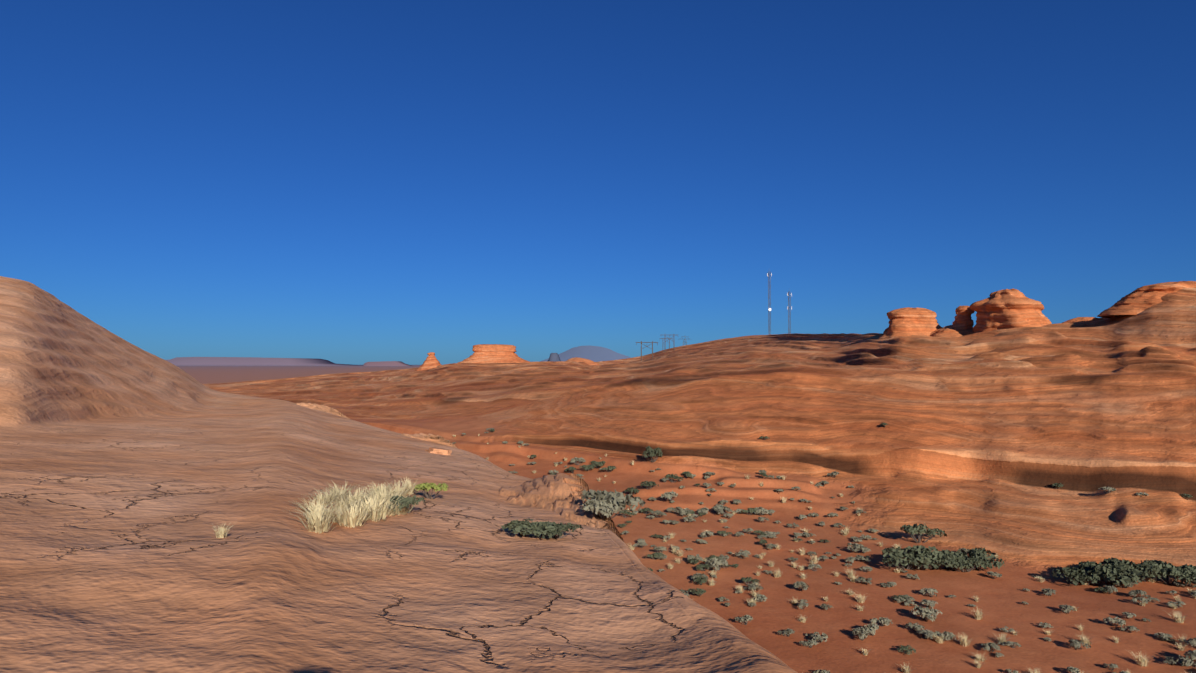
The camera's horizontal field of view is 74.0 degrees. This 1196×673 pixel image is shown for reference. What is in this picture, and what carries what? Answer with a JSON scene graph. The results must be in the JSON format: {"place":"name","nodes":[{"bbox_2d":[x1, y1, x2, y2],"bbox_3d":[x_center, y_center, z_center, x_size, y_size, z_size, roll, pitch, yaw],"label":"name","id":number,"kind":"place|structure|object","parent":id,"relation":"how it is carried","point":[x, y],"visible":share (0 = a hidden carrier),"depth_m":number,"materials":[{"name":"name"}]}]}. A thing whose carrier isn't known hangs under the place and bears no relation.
{"place":"outdoors","nodes":[
{"label":"outdoors","id":0,"kind":"place"},
{"bbox_2d":[177,365,420,383],"bbox_3d":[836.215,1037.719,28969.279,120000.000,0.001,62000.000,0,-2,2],"label":"desert ground","id":1,"kind":"structure","parent":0,"point":[213,374],"depth_m":1606.57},
{"bbox_2d":[166,357,362,365],"bbox_3d":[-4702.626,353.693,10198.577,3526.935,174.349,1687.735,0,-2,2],"label":"mesa","id":2,"kind":"structure","parent":1,"relation":"on","point":[217,361],"depth_m":9604.24,"materials":[{"name":"purple stone"}]},
{"bbox_2d":[363,361,411,365],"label":"mesa","id":3,"kind":"structure","parent":1,"relation":"on","point":[390,363],"depth_m":6844.40,"materials":[{"name":"purple stone"}]},
{"bbox_2d":[548,353,560,361],"bbox_3d":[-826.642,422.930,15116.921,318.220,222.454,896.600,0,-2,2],"label":"distant butte","id":4,"kind":"object","parent":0,"point":[555,357],"visible":0.51,"depth_m":14956.24,"materials":[{"name":"stone"}]},
{"bbox_2d":[540,345,630,361],"bbox_3d":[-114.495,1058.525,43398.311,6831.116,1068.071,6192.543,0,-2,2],"label":"distant mountain","id":5,"kind":"structure","parent":0,"point":[595,353],"depth_m":41939.52,"materials":[{"name":"purple stone"}]},
{"bbox_2d":[0,276,1195,672],"bbox_3d":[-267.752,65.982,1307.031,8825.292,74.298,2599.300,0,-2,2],"label":"desert ground","id":6,"kind":"structure","parent":0,"point":[132,476],"depth_m":31.84,"materials":[{"name":"stone"}]},
{"bbox_2d":[214,521,236,537],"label":"grass tuft","id":7,"kind":"object","parent":6,"relation":"on","point":[221,532],"visible":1,"depth_m":8.30,"materials":[{"name":"beige plant"}]},
{"bbox_2d":[290,502,347,519],"bbox_3d":[-3.617,2.259,10.276,1.194,0.238,0.846,-1,-2,15],"label":"grass tuft","id":8,"kind":"object","parent":6,"relation":"on","point":[319,509],"visible":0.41,"depth_m":10.33,"materials":[{"name":"beige plant"}]},
{"bbox_2d":[283,504,356,533],"bbox_3d":[-3.361,2.163,9.475,1.192,0.311,0.844,-1,-2,24],"label":"grass tuft","id":9,"kind":"object","parent":6,"relation":"on","point":[318,524],"visible":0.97,"depth_m":9.40,"materials":[{"name":"beige plant"}]},
{"bbox_2d":[297,502,342,521],"bbox_3d":[-3.569,2.258,10.146,0.933,0.217,0.905,0,-2,-8],"label":"grass tuft","id":10,"kind":"object","parent":6,"relation":"on","point":[317,511],"visible":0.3,"depth_m":10.15,"materials":[{"name":"beige plant"}]},
{"bbox_2d":[288,495,352,512],"bbox_3d":[-3.813,2.285,10.821,0.970,0.223,0.975,0,-2,9],"label":"grass tuft","id":11,"kind":"object","parent":6,"relation":"on","point":[310,506],"visible":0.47,"depth_m":10.85,"materials":[{"name":"beige plant"}]},
{"bbox_2d":[301,493,347,504],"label":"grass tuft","id":12,"kind":"object","parent":6,"relation":"on","point":[319,496],"visible":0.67,"depth_m":11.56,"materials":[{"name":"beige plant"}]},
{"bbox_2d":[308,487,354,502],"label":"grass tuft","id":13,"kind":"object","parent":6,"relation":"on","point":[331,495],"visible":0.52,"depth_m":12.04,"materials":[{"name":"beige plant"}]},
{"bbox_2d":[317,487,360,501],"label":"grass tuft","id":14,"kind":"object","parent":6,"relation":"on","point":[338,494],"visible":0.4,"depth_m":12.29,"materials":[{"name":"beige plant"}]},
{"bbox_2d":[325,506,354,523],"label":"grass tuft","id":15,"kind":"object","parent":6,"relation":"on","point":[338,513],"visible":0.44,"depth_m":10.29,"materials":[{"name":"beige plant"}]},
{"bbox_2d":[325,498,362,511],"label":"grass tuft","id":16,"kind":"object","parent":6,"relation":"on","point":[346,503],"visible":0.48,"depth_m":11.25,"materials":[{"name":"beige plant"}]},
{"bbox_2d":[308,497,384,527],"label":"tall grass","id":17,"kind":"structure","parent":6,"relation":"on","point":[353,520],"depth_m":10.15,"materials":[{"name":"beige plant"}]},
{"bbox_2d":[322,479,370,495],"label":"grass tuft","id":18,"kind":"object","parent":6,"relation":"on","point":[335,489],"visible":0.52,"depth_m":12.61,"materials":[{"name":"beige plant"}]},
{"bbox_2d":[322,490,380,506],"bbox_3d":[-3.594,2.383,11.648,0.939,0.276,0.968,0,-2,6],"label":"grass tuft","id":19,"kind":"object","parent":6,"relation":"on","point":[345,500],"visible":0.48,"depth_m":11.68,"materials":[{"name":"beige plant"}]},
{"bbox_2d":[331,485,374,501],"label":"grass tuft","id":20,"kind":"object","parent":6,"relation":"on","point":[356,492],"visible":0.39,"depth_m":12.16,"materials":[{"name":"beige plant"}]},
{"bbox_2d":[336,489,409,521],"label":"tall grass","id":21,"kind":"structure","parent":6,"relation":"on","point":[377,515],"depth_m":10.94,"materials":[{"name":"beige plant"}]},
{"bbox_2d":[354,481,397,495],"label":"grass tuft","id":22,"kind":"object","parent":6,"relation":"on","point":[376,489],"visible":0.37,"depth_m":13.15,"materials":[{"name":"beige plant"}]},
{"bbox_2d":[361,480,412,505],"bbox_3d":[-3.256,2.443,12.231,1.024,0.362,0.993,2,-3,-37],"label":"tall grass","id":23,"kind":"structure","parent":6,"relation":"on","point":[384,494],"depth_m":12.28,"materials":[{"name":"beige plant"}]},
{"bbox_2d":[376,500,410,515],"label":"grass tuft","id":24,"kind":"object","parent":6,"relation":"on","point":[390,513],"visible":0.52,"depth_m":11.48,"materials":[{"name":"beige plant"}]},
{"bbox_2d":[381,495,430,514],"bbox_3d":[-2.893,2.481,11.739,1.009,0.256,1.014,-1,-2,33],"label":"grass tuft","id":25,"kind":"object","parent":6,"relation":"on","point":[402,511],"visible":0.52,"depth_m":11.61,"materials":[{"name":"beige plant"}]},
{"bbox_2d":[389,495,424,512],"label":"shrub","id":26,"kind":"object","parent":6,"relation":"on","point":[407,501],"visible":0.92,"depth_m":11.72,"materials":[{"name":"green plant"}]},
{"bbox_2d":[395,477,425,494],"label":"tall grass","id":27,"kind":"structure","parent":6,"relation":"on","point":[412,490],"depth_m":14.32,"materials":[{"name":"beige plant"}]},
{"bbox_2d":[415,352,440,370],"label":"rock formation","id":28,"kind":"object","parent":6,"relation":"on","point":[430,361],"visible":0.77,"depth_m":361.43,"materials":[{"name":"stone"}]},
{"bbox_2d":[414,482,448,498],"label":"rabbitbrush","id":29,"kind":"object","parent":6,"relation":"on","point":[423,486],"visible":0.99,"depth_m":13.96,"materials":[{"name":"green plant"}]},
{"bbox_2d":[425,447,451,454],"bbox_3d":[-5.522,4.033,27.478,1.060,0.318,1.262,10,-7,-30],"label":"slab outcrop","id":30,"kind":"object","parent":6,"relation":"on","point":[442,451],"visible":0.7,"depth_m":27.07,"materials":[{"name":"stone"}]},
{"bbox_2d":[458,344,529,362],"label":"butte","id":31,"kind":"object","parent":6,"relation":"on","point":[492,353],"visible":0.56,"depth_m":368.18,"materials":[{"name":"stone"}]},
{"bbox_2d":[501,518,539,536],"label":"bush","id":32,"kind":"object","parent":6,"relation":"on","point":[512,525],"visible":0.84,"depth_m":11.21,"materials":[{"name":"green plant"}]},
{"bbox_2d":[518,521,564,537],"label":"bush","id":33,"kind":"object","parent":6,"relation":"on","point":[541,531],"visible":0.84,"depth_m":11.05,"materials":[{"name":"green plant"}]},
{"bbox_2d":[536,522,582,538],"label":"bush","id":34,"kind":"object","parent":6,"relation":"on","point":[561,526],"visible":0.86,"depth_m":11.14,"materials":[{"name":"green plant"}]},
{"bbox_2d":[567,357,598,364],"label":"rock outcrop","id":35,"kind":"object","parent":6,"relation":"on","point":[587,361],"depth_m":446.63,"materials":[{"name":"stone"}]},
{"bbox_2d":[589,461,605,468],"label":"bush","id":36,"kind":"object","parent":6,"relation":"on","point":[600,463],"visible":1,"depth_m":62.39,"materials":[{"name":"green plant"}]},
{"bbox_2d":[580,499,623,519],"bbox_3d":[0.050,2.979,13.698,0.623,0.345,0.760,-1,-2,20],"label":"wash shrub","id":37,"kind":"object","parent":6,"relation":"on","point":[602,507],"visible":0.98,"depth_m":13.51,"materials":[{"name":"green plant"}]},
{"bbox_2d":[582,489,645,518],"bbox_3d":[0.166,3.023,14.380,1.142,0.521,1.321,2,-3,-37],"label":"wash shrub","id":38,"kind":"object","parent":6,"relation":"on","point":[617,498],"visible":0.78,"depth_m":14.17,"materials":[{"name":"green plant"}]},
{"bbox_2d":[640,481,658,488],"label":"bush","id":39,"kind":"object","parent":6,"relation":"on","point":[649,484],"visible":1,"depth_m":53.97,"materials":[{"name":"green plant"}]},
{"bbox_2d":[642,446,662,462],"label":"shrub","id":40,"kind":"object","parent":6,"relation":"on","point":[650,451],"visible":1,"depth_m":59.74,"materials":[{"name":"green plant"}]},
{"bbox_2d":[645,552,663,559],"bbox_3d":[2.716,10.557,38.106,0.867,0.390,0.534,1,-2,-16],"label":"blackbrush","id":41,"kind":"object","parent":6,"relation":"on","point":[656,554],"visible":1,"depth_m":38.06,"materials":[{"name":"green plant"}]},
{"bbox_2d":[660,490,677,500],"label":"sagebrush","id":42,"kind":"object","parent":6,"relation":"on","point":[668,495],"visible":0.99,"depth_m":51.77,"materials":[{"name":"grey plant"}]},
{"bbox_2d":[665,473,682,482],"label":"bush","id":43,"kind":"object","parent":6,"relation":"on","point":[670,476],"visible":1,"depth_m":55.81,"materials":[{"name":"green plant"}]},
{"bbox_2d":[688,588,706,595],"bbox_3d":[4.006,10.486,32.538,0.830,0.350,0.511,-1,-2,35],"label":"blackbrush","id":44,"kind":"object","parent":6,"relation":"on","point":[699,591],"visible":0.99,"depth_m":32.45,"materials":[{"name":"green plant"}]},
{"bbox_2d":[693,577,707,584],"bbox_3d":[4.452,10.526,34.186,0.586,0.355,0.782,-1,-2,22],"label":"blackbrush","id":45,"kind":"object","parent":6,"relation":"on","point":[700,580],"visible":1,"depth_m":34.06,"materials":[{"name":"green plant"}]},
{"bbox_2d":[705,557,728,570],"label":"sagebrush","id":46,"kind":"object","parent":6,"relation":"on","point":[715,562],"visible":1,"depth_m":36.40,"materials":[{"name":"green plant"}]},
{"bbox_2d":[715,506,732,514],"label":"wash shrub","id":47,"kind":"object","parent":6,"relation":"on","point":[725,509],"visible":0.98,"depth_m":49.16,"materials":[{"name":"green plant"}]},
{"bbox_2d":[734,615,752,624],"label":"sagebrush","id":48,"kind":"object","parent":6,"relation":"on","point":[747,618],"visible":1,"depth_m":29.02,"materials":[{"name":"grey plant"}]},
{"bbox_2d":[741,577,759,584],"bbox_3d":[6.579,10.560,34.299,0.816,0.353,0.502,0,-2,-4],"label":"blackbrush","id":49,"kind":"object","parent":6,"relation":"on","point":[745,580],"visible":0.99,"depth_m":34.20,"materials":[{"name":"green plant"}]},
{"bbox_2d":[767,273,771,334],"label":"communications tower","id":50,"kind":"structure","parent":6,"relation":"on","point":[768,274],"depth_m":497.73,"materials":[{"name":"grey metal"}]},
{"bbox_2d":[777,628,794,636],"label":"sagebrush","id":51,"kind":"object","parent":6,"relation":"on","point":[788,631],"visible":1,"depth_m":27.82,"materials":[{"name":"grey plant"}]},
{"bbox_2d":[787,292,791,333],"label":"communications tower","id":52,"kind":"structure","parent":6,"relation":"on","point":[788,309],"depth_m":501.96,"materials":[{"name":"grey metal"}]},
{"bbox_2d":[793,581,808,590],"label":"sagebrush","id":53,"kind":"object","parent":6,"relation":"on","point":[803,586],"visible":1,"depth_m":33.37,"materials":[{"name":"grey plant"}]},
{"bbox_2d":[799,639,818,647],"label":"sagebrush","id":54,"kind":"object","parent":6,"relation":"on","point":[812,642],"visible":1,"depth_m":26.72,"materials":[{"name":"grey plant"}]},
{"bbox_2d":[811,632,827,642],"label":"sagebrush","id":55,"kind":"object","parent":6,"relation":"on","point":[822,637],"visible":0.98,"depth_m":27.20,"materials":[{"name":"grey plant"}]},
{"bbox_2d":[846,543,867,552],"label":"sagebrush","id":56,"kind":"object","parent":6,"relation":"on","point":[855,547],"visible":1,"depth_m":40.25,"materials":[{"name":"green plant"}]},
{"bbox_2d":[852,627,869,640],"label":"sagebrush","id":57,"kind":"object","parent":6,"relation":"on","point":[862,631],"visible":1,"depth_m":27.41,"materials":[{"name":"grey plant"}]},
{"bbox_2d":[854,555,870,561],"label":"sagebrush","id":58,"kind":"object","parent":6,"relation":"on","point":[863,558],"visible":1,"depth_m":38.42,"materials":[{"name":"grey plant"}]},
{"bbox_2d":[855,576,871,583],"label":"sagebrush","id":59,"kind":"object","parent":6,"relation":"on","point":[863,580],"visible":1,"depth_m":34.55,"materials":[{"name":"green plant"}]},
{"bbox_2d":[861,622,878,635],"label":"sagebrush","id":60,"kind":"object","parent":6,"relation":"on","point":[871,628],"visible":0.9,"depth_m":27.87,"materials":[{"name":"grey plant"}]},
{"bbox_2d":[870,617,892,626],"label":"sagebrush","id":61,"kind":"object","parent":6,"relation":"on","point":[886,621],"visible":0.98,"depth_m":28.82,"materials":[{"name":"grey plant"}]},
{"bbox_2d":[897,645,915,654],"bbox_3d":[10.202,10.357,26.224,0.589,0.257,0.664,-1,-2,26],"label":"blackbrush","id":62,"kind":"object","parent":6,"relation":"on","point":[905,648],"visible":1,"depth_m":26.14,"materials":[{"name":"green plant"}]},
{"bbox_2d":[881,547,936,569],"bbox_3d":[14.509,10.395,37.245,2.719,1.113,2.412,0,-2,-7],"label":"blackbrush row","id":63,"kind":"object","parent":6,"relation":"on","point":[895,559],"visible":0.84,"depth_m":36.84,"materials":[{"name":"green plant"}]},
{"bbox_2d":[878,307,941,339],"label":"rock formation","id":64,"kind":"object","parent":6,"relation":"on","point":[908,321],"visible":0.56,"depth_m":141.85,"materials":[{"name":"stone"}]},
{"bbox_2d":[905,622,924,631],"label":"sagebrush","id":65,"kind":"object","parent":6,"relation":"on","point":[915,626],"visible":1,"depth_m":28.25,"materials":[{"name":"grey plant"}]},
{"bbox_2d":[896,545,942,569],"bbox_3d":[15.181,10.362,37.168,2.548,1.167,1.910,2,-3,-40],"label":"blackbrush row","id":66,"kind":"object","parent":6,"relation":"on","point":[929,549],"visible":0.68,"depth_m":36.72,"materials":[{"name":"green plant"}]},
{"bbox_2d":[900,523,946,542],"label":"shrub","id":67,"kind":"object","parent":6,"relation":"on","point":[914,529],"visible":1,"depth_m":42.96,"materials":[{"name":"green plant"}]},
{"bbox_2d":[916,629,934,639],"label":"sagebrush","id":68,"kind":"object","parent":6,"relation":"on","point":[928,633],"visible":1,"depth_m":27.59,"materials":[{"name":"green plant"}]},
{"bbox_2d":[910,606,941,621],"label":"sagebrush","id":69,"kind":"object","parent":6,"relation":"on","point":[926,613],"visible":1,"depth_m":29.54,"materials":[{"name":"grey plant"}]},
{"bbox_2d":[919,588,937,596],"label":"sagebrush","id":70,"kind":"object","parent":6,"relation":"on","point":[930,590],"visible":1,"depth_m":32.77,"materials":[{"name":"grey plant"}]},
{"bbox_2d":[920,599,937,607],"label":"sagebrush","id":71,"kind":"object","parent":6,"relation":"on","point":[930,603],"visible":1,"depth_m":31.19,"materials":[{"name":"grey plant"}]},
{"bbox_2d":[907,549,955,569],"bbox_3d":[15.718,10.444,37.123,2.440,0.998,2.164,1,-2,-35],"label":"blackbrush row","id":72,"kind":"object","parent":6,"relation":"on","point":[947,559],"visible":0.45,"depth_m":36.52,"materials":[{"name":"green plant"}]},
{"bbox_2d":[931,631,955,640],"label":"sagebrush","id":73,"kind":"object","parent":6,"relation":"on","point":[946,636],"visible":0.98,"depth_m":27.27,"materials":[{"name":"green plant"}]},
{"bbox_2d":[930,325,973,336],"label":"rock outcrop","id":74,"kind":"object","parent":6,"relation":"on","point":[949,331],"visible":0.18,"depth_m":136.21,"materials":[{"name":"stone"}]},
{"bbox_2d":[941,551,970,570],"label":"blackbrush row","id":75,"kind":"object","parent":6,"relation":"on","point":[958,558],"visible":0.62,"depth_m":36.89,"materials":[{"name":"green plant"}]},
{"bbox_2d":[938,552,985,571],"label":"blackbrush row","id":76,"kind":"object","parent":6,"relation":"on","point":[976,562],"visible":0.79,"depth_m":36.47,"materials":[{"name":"green plant"}]},
{"bbox_2d":[952,306,974,329],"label":"rock formation","id":77,"kind":"object","parent":6,"relation":"on","point":[963,319],"visible":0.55,"depth_m":137.02,"materials":[{"name":"stone"}]},
{"bbox_2d":[957,632,972,646],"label":"grass tuft","id":78,"kind":"object","parent":6,"relation":"on","point":[963,641],"visible":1,"depth_m":26.83,"materials":[{"name":"beige plant"}]},
{"bbox_2d":[956,547,1004,570],"bbox_3d":[17.812,10.525,37.496,2.187,1.009,2.466,0,-2,3],"label":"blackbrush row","id":79,"kind":"object","parent":6,"relation":"on","point":[977,552],"visible":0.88,"depth_m":37.28,"materials":[{"name":"green plant"}]},
{"bbox_2d":[983,642,1000,651],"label":"sagebrush","id":80,"kind":"object","parent":6,"relation":"on","point":[987,647],"visible":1,"depth_m":26.23,"materials":[{"name":"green plant"}]},
{"bbox_2d":[970,289,1051,332],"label":"rock formation","id":81,"kind":"object","parent":6,"relation":"on","point":[1006,309],"visible":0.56,"depth_m":127.17,"materials":[{"name":"stone"}]},
{"bbox_2d":[1041,588,1056,595],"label":"sagebrush","id":82,"kind":"object","parent":6,"relation":"on","point":[1048,591],"visible":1,"depth_m":33.05,"materials":[{"name":"grey plant"}]},
{"bbox_2d":[1059,604,1073,613],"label":"sagebrush","id":83,"kind":"object","parent":6,"relation":"on","point":[1066,608],"visible":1,"depth_m":30.43,"materials":[{"name":"grey plant"}]},
{"bbox_2d":[1052,567,1098,585],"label":"blackbrush row","id":84,"kind":"object","parent":6,"relation":"on","point":[1067,572],"visible":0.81,"depth_m":34.90,"materials":[{"name":"green plant"}]},
{"bbox_2d":[1067,639,1090,649],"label":"sagebrush","id":85,"kind":"object","parent":6,"relation":"on","point":[1075,644],"visible":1,"depth_m":26.47,"materials":[{"name":"grey plant"}]},
{"bbox_2d":[1063,317,1097,322],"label":"rock outcrop","id":86,"kind":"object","parent":6,"relation":"on","point":[1079,319],"depth_m":124.89,"materials":[{"name":"stone"}]},
{"bbox_2d":[1060,561,1121,585],"bbox_3d":[21.922,10.550,35.130,2.150,0.992,2.424,2,-3,-38],"label":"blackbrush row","id":87,"kind":"object","parent":6,"relation":"on","point":[1087,571],"visible":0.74,"depth_m":34.86,"materials":[{"name":"green plant"}]},
{"bbox_2d":[1104,585,1117,593],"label":"sagebrush","id":88,"kind":"object","parent":6,"relation":"on","point":[1111,589],"visible":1,"depth_m":33.42,"materials":[{"name":"green plant"}]},
{"bbox_2d":[1079,559,1144,586],"bbox_3d":[22.737,10.451,35.170,2.559,1.181,2.885,-2,-3,42],"label":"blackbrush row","id":89,"kind":"object","parent":6,"relation":"on","point":[1114,567],"visible":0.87,"depth_m":34.62,"materials":[{"name":"green plant"}]},
{"bbox_2d":[1103,616,1125,626],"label":"sagebrush","id":90,"kind":"object","parent":6,"relation":"on","point":[1120,621],"visible":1,"depth_m":28.78,"materials":[{"name":"grey plant"}]},
{"bbox_2d":[1097,557,1160,584],"bbox_3d":[23.492,10.456,35.141,2.717,1.112,2.410,-1,-2,17],"label":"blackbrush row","id":91,"kind":"object","parent":6,"relation":"on","point":[1155,571],"visible":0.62,"depth_m":34.64,"materials":[{"name":"green plant"}]},
{"bbox_2d":[1119,625,1139,632],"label":"sagebrush","id":92,"kind":"object","parent":6,"relation":"on","point":[1131,628],"visible":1,"depth_m":28.15,"materials":[{"name":"grey plant"}]},
{"bbox_2d":[1128,589,1150,597],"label":"sagebrush","id":93,"kind":"object","parent":6,"relation":"on","point":[1134,593],"visible":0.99,"depth_m":32.75,"materials":[{"name":"grey plant"}]},
{"bbox_2d":[1130,597,1149,604],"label":"sagebrush","id":94,"kind":"object","parent":6,"relation":"on","point":[1136,599],"visible":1,"depth_m":31.71,"materials":[{"name":"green plant"}]},
{"bbox_2d":[1130,653,1156,666],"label":"grass tuft","id":95,"kind":"object","parent":6,"relation":"on","point":[1142,662],"visible":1,"depth_m":25.30,"materials":[{"name":"beige plant"}]},
{"bbox_2d":[1097,281,1195,317],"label":"rock formation","id":96,"kind":"object","parent":6,"relation":"on","point":[1138,300],"visible":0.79,"depth_m":109.36,"materials":[{"name":"stone"}]},
{"bbox_2d":[1132,559,1176,581],"bbox_3d":[24.446,10.440,35.158,2.277,1.077,1.401,1,-2,-19],"label":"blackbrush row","id":97,"kind":"object","parent":6,"relation":"on","point":[1161,564],"visible":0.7,"depth_m":35.10,"materials":[{"name":"green plant"}]},
{"bbox_2d":[1154,632,1171,639],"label":"sagebrush","id":98,"kind":"object","parent":6,"relation":"on","point":[1161,634],"visible":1,"depth_m":27.36,"materials":[{"name":"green plant"}]},
{"bbox_2d":[1163,656,1179,665],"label":"sagebrush","id":99,"kind":"object","parent":6,"relation":"on","point":[1169,660],"visible":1,"depth_m":25.25,"materials":[{"name":"grey plant"}]},
{"bbox_2d":[1151,567,1195,585],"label":"blackbrush row","id":100,"kind":"object","parent":6,"relation":"on","point":[1179,574],"visible":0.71,"depth_m":34.59,"materials":[{"name":"green plant"}]},
{"bbox_2d":[1170,611,1184,623],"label":"grass tuft","id":101,"kind":"object","parent":6,"relation":"on","point":[1179,620],"visible":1,"depth_m":29.26,"materials":[{"name":"beige plant"}]},
{"bbox_2d":[1176,566,1195,585],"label":"blackbrush row","id":102,"kind":"object","parent":6,"relation":"on","point":[1193,576],"visible":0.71,"depth_m":34.52,"materials":[{"name":"green plant"}]},
{"bbox_2d":[1177,650,1195,667],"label":"sagebrush","id":103,"kind":"object","parent":6,"relation":"on","point":[1192,655],"visible":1,"depth_m":25.07,"materials":[{"name":"green plant"}]},
{"bbox_2d":[0,0,1195,364],"label":"sky","id":104,"kind":"structure","parent":0,"point":[353,182],"materials":[{"name":"blue"}]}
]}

